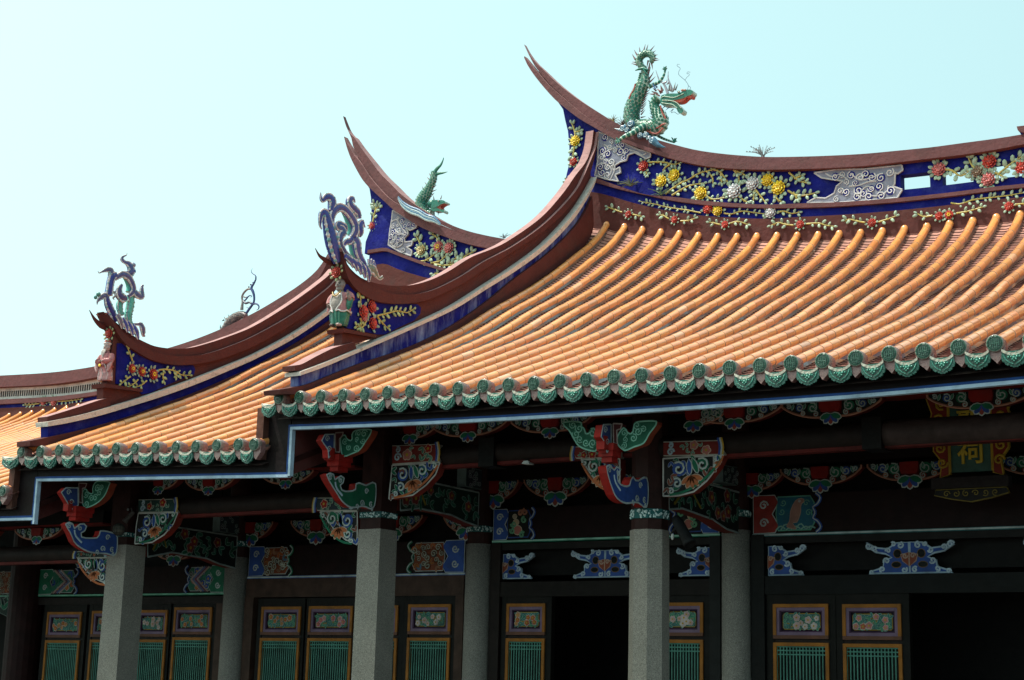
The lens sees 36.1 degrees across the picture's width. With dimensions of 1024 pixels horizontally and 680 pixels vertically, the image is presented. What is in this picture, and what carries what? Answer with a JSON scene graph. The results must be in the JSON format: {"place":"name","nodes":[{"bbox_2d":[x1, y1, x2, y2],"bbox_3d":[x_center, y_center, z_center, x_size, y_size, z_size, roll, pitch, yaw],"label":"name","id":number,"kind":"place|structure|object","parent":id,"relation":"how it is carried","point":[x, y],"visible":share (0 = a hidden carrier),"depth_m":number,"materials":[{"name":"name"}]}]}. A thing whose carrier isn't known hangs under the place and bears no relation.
{"place":"outdoors","nodes":[
{"label":"outdoors","id":0,"kind":"place"},
{"bbox_2d":[0,0,1023,374],"label":"sky","id":1,"kind":"structure","parent":0,"point":[199,142],"materials":[{"name":"blue"}]},
{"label":"stone terrace","id":2,"kind":"structure","parent":0,"visible":0},
{"bbox_2d":[0,254,330,679],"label":"temple hall","id":3,"kind":"structure","parent":2,"relation":"on","point":[52,569],"depth_m":20.73,"materials":[{"name":"tile"}]},
{"bbox_2d":[39,604,89,679],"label":"door","id":4,"kind":"structure","parent":3,"relation":"in","point":[65,628],"depth_m":20.93,"materials":[{"name":"green wood"}]},
{"bbox_2d":[84,604,102,679],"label":"door","id":5,"kind":"structure","parent":3,"relation":"in","point":[95,611],"depth_m":20.62,"materials":[{"name":"brown wood"}]},
{"bbox_2d":[137,604,172,679],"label":"door","id":6,"kind":"structure","parent":3,"relation":"in","point":[154,641],"depth_m":20.03,"materials":[{"name":"green wood"}]},
{"bbox_2d":[167,604,215,679],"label":"door","id":7,"kind":"structure","parent":3,"relation":"in","point":[193,625],"depth_m":19.68,"materials":[{"name":"green wood"}]},
{"bbox_2d":[220,268,259,328],"bbox_3d":[-4.248,-0.609,24.471,0.860,0.990,0.166,-7,-15,33],"label":"carp statue","id":8,"kind":"object","parent":3,"relation":"on","point":[235,317],"visible":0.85,"depth_m":24.38,"materials":[{"name":"ceramic"}]},
{"bbox_2d":[2,116,503,679],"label":"temple hall","id":9,"kind":"structure","parent":2,"relation":"on","point":[278,536],"depth_m":18.36,"materials":[{"name":"tile"}]},
{"bbox_2d":[94,340,114,381],"bbox_3d":[-4.782,0.239,18.448,0.226,0.497,0.239,5,-13,-14],"label":"figurine","id":10,"kind":"object","parent":9,"relation":"on","point":[104,361],"visible":1,"depth_m":18.39,"materials":[{"name":"ceramic"}]},
{"bbox_2d":[112,523,124,535],"bbox_3d":[-4.442,2.140,17.740,0.144,0.144,0.144,-7,-15,33],"label":"globe lamp","id":11,"kind":"object","parent":9,"relation":"attached to","point":[118,529],"visible":1,"depth_m":17.70,"materials":[{"name":"paint"}]},
{"bbox_2d":[94,253,145,338],"bbox_3d":[-4.644,-0.544,18.750,0.213,1.041,0.844,-7,-15,33],"label":"scroll finial","id":12,"kind":"object","parent":9,"relation":"on","point":[125,322],"visible":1,"depth_m":18.73,"materials":[{"name":"ceramic"}]},
{"bbox_2d":[122,508,134,523],"bbox_3d":[-4.349,1.990,17.803,0.124,0.189,0.140,9,-15,-32],"label":"surveillance camera","id":13,"kind":"object","parent":9,"relation":"attached to","point":[127,518],"visible":1,"depth_m":17.77,"materials":[{"name":"paint"}]},
{"bbox_2d":[254,598,306,679],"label":"door","id":14,"kind":"structure","parent":9,"relation":"in","point":[280,621],"depth_m":18.91,"materials":[{"name":"green wood"}]},
{"bbox_2d":[301,597,354,679],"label":"door","id":15,"kind":"structure","parent":9,"relation":"in","point":[329,621],"depth_m":18.50,"materials":[{"name":"green wood"}]},
{"bbox_2d":[392,596,404,679],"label":"door","id":16,"kind":"structure","parent":9,"relation":"in","point":[399,601],"depth_m":17.94,"materials":[{"name":"brown wood"}]},
{"bbox_2d":[398,158,449,225],"bbox_3d":[-1.234,-2.094,22.695,0.791,1.117,0.370,-7,-15,33],"label":"dragon fish statue","id":17,"kind":"object","parent":9,"relation":"on","point":[423,202],"visible":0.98,"depth_m":22.67,"materials":[{"name":"ceramic"}]},
{"bbox_2d":[401,596,454,679],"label":"door","id":18,"kind":"structure","parent":9,"relation":"in","point":[429,621],"depth_m":17.72,"materials":[{"name":"green wood"}]},
{"bbox_2d":[0,45,1023,679],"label":"temple hall","id":19,"kind":"structure","parent":2,"relation":"on","point":[744,367],"depth_m":15.82,"materials":[{"name":"tile"}]},
{"bbox_2d":[326,279,354,327],"bbox_3d":[-1.787,-0.384,16.356,0.352,0.523,0.243,-7,-15,33],"label":"figurine","id":20,"kind":"object","parent":19,"relation":"on","point":[339,303],"visible":1,"depth_m":16.27,"materials":[{"name":"ceramic"}]},
{"bbox_2d":[318,192,382,281],"bbox_3d":[-1.711,-1.091,16.565,0.231,0.908,1.015,-7,-15,33],"label":"scroll finial","id":21,"kind":"object","parent":19,"relation":"on","point":[352,227],"visible":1,"depth_m":16.47,"materials":[{"name":"ceramic"}]},
{"bbox_2d":[500,596,554,679],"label":"door","id":22,"kind":"structure","parent":19,"relation":"in","point":[528,623],"depth_m":17.01,"materials":[{"name":"green wood"}]},
{"bbox_2d":[522,459,533,464],"bbox_3d":[0.155,1.155,15.178,0.090,0.098,0.090,-7,-15,33],"label":"wall lamp","id":23,"kind":"object","parent":19,"relation":"attached to","point":[527,462],"visible":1,"depth_m":15.15,"materials":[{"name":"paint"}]},
{"bbox_2d":[618,177,641,186],"bbox_3d":[1.558,-2.111,20.740,0.363,0.162,0.128,-7,-15,33],"label":"weed","id":24,"kind":"object","parent":19,"relation":"on","point":[628,183],"visible":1,"depth_m":20.73,"materials":[{"name":"green plant"}]},
{"bbox_2d":[614,46,696,147],"bbox_3d":[1.884,-3.250,20.844,1.096,1.609,0.504,-7,-15,33],"label":"dragon statue","id":25,"kind":"object","parent":19,"relation":"on","point":[657,124],"visible":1,"depth_m":20.87,"materials":[{"name":"ceramic"}]},
{"bbox_2d":[650,187,670,195],"bbox_3d":[1.947,-1.968,20.432,0.357,0.169,0.132,-7,-15,33],"label":"weed","id":26,"kind":"object","parent":19,"relation":"on","point":[660,192],"visible":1,"depth_m":20.45,"materials":[{"name":"green plant"}]},
{"bbox_2d":[669,515,695,548],"bbox_3d":[1.519,1.718,14.060,0.120,0.310,0.312,11,-15,-37],"label":"floodlight","id":27,"kind":"object","parent":19,"relation":"attached to","point":[688,540],"visible":1,"depth_m":14.00,"materials":[{"name":"black metal"}]},
{"bbox_2d":[669,595,709,679],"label":"door","id":28,"kind":"structure","parent":19,"relation":"in","point":[689,652],"depth_m":15.97,"materials":[{"name":"green wood"}]},
{"bbox_2d":[746,145,774,156],"bbox_3d":[3.163,-2.398,19.886,0.386,0.155,0.151,-7,-15,33],"label":"fern","id":29,"kind":"object","parent":19,"relation":"on","point":[759,151],"visible":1,"depth_m":19.89,"materials":[{"name":"green plant"}]},
{"bbox_2d":[766,594,836,679],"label":"door","id":30,"kind":"structure","parent":19,"relation":"in","point":[803,626],"depth_m":15.31,"materials":[{"name":"green wood"}]},
{"bbox_2d":[835,593,913,679],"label":"door","id":31,"kind":"structure","parent":19,"relation":"in","point":[876,629],"depth_m":14.91,"materials":[{"name":"green wood"}]},
{"bbox_2d":[926,399,1011,501],"bbox_3d":[4.165,0.911,14.256,0.805,1.130,0.122,-7,-15,33],"label":"name board","id":32,"kind":"object","parent":19,"relation":"hanging from","point":[972,458],"visible":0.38,"depth_m":14.18,"materials":[{"name":"paint"}]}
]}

